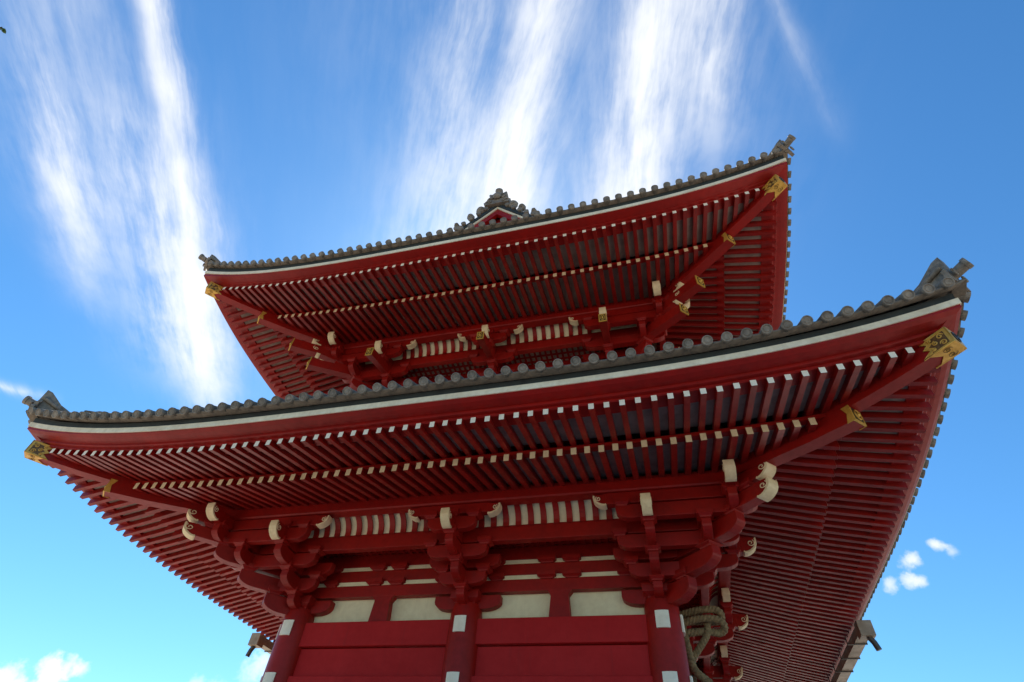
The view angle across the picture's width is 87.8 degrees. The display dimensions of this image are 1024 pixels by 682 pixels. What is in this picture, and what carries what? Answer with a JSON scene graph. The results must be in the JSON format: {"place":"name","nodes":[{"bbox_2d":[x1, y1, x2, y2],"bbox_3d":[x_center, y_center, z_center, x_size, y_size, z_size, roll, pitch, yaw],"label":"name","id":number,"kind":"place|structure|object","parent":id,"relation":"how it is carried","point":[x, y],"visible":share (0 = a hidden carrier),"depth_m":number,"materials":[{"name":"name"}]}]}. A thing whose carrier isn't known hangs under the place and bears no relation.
{"place":"outdoors","nodes":[
{"label":"outdoors","id":0,"kind":"place"},
{"bbox_2d":[22,134,973,681],"bbox_3d":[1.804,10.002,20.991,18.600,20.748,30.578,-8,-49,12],"label":"temple gate","id":1,"kind":"structure","parent":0,"point":[500,438],"depth_m":11.26,"materials":[{"name":"paint"}]},
{"bbox_2d":[680,605,727,681],"bbox_3d":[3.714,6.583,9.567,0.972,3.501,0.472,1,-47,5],"label":"straw rope","id":2,"kind":"object","parent":1,"relation":"hanging from","point":[707,631],"visible":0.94,"depth_m":10.46,"materials":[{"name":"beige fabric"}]},
{"bbox_2d":[0,0,1023,681],"label":"sky","id":3,"kind":"structure","parent":0,"point":[140,140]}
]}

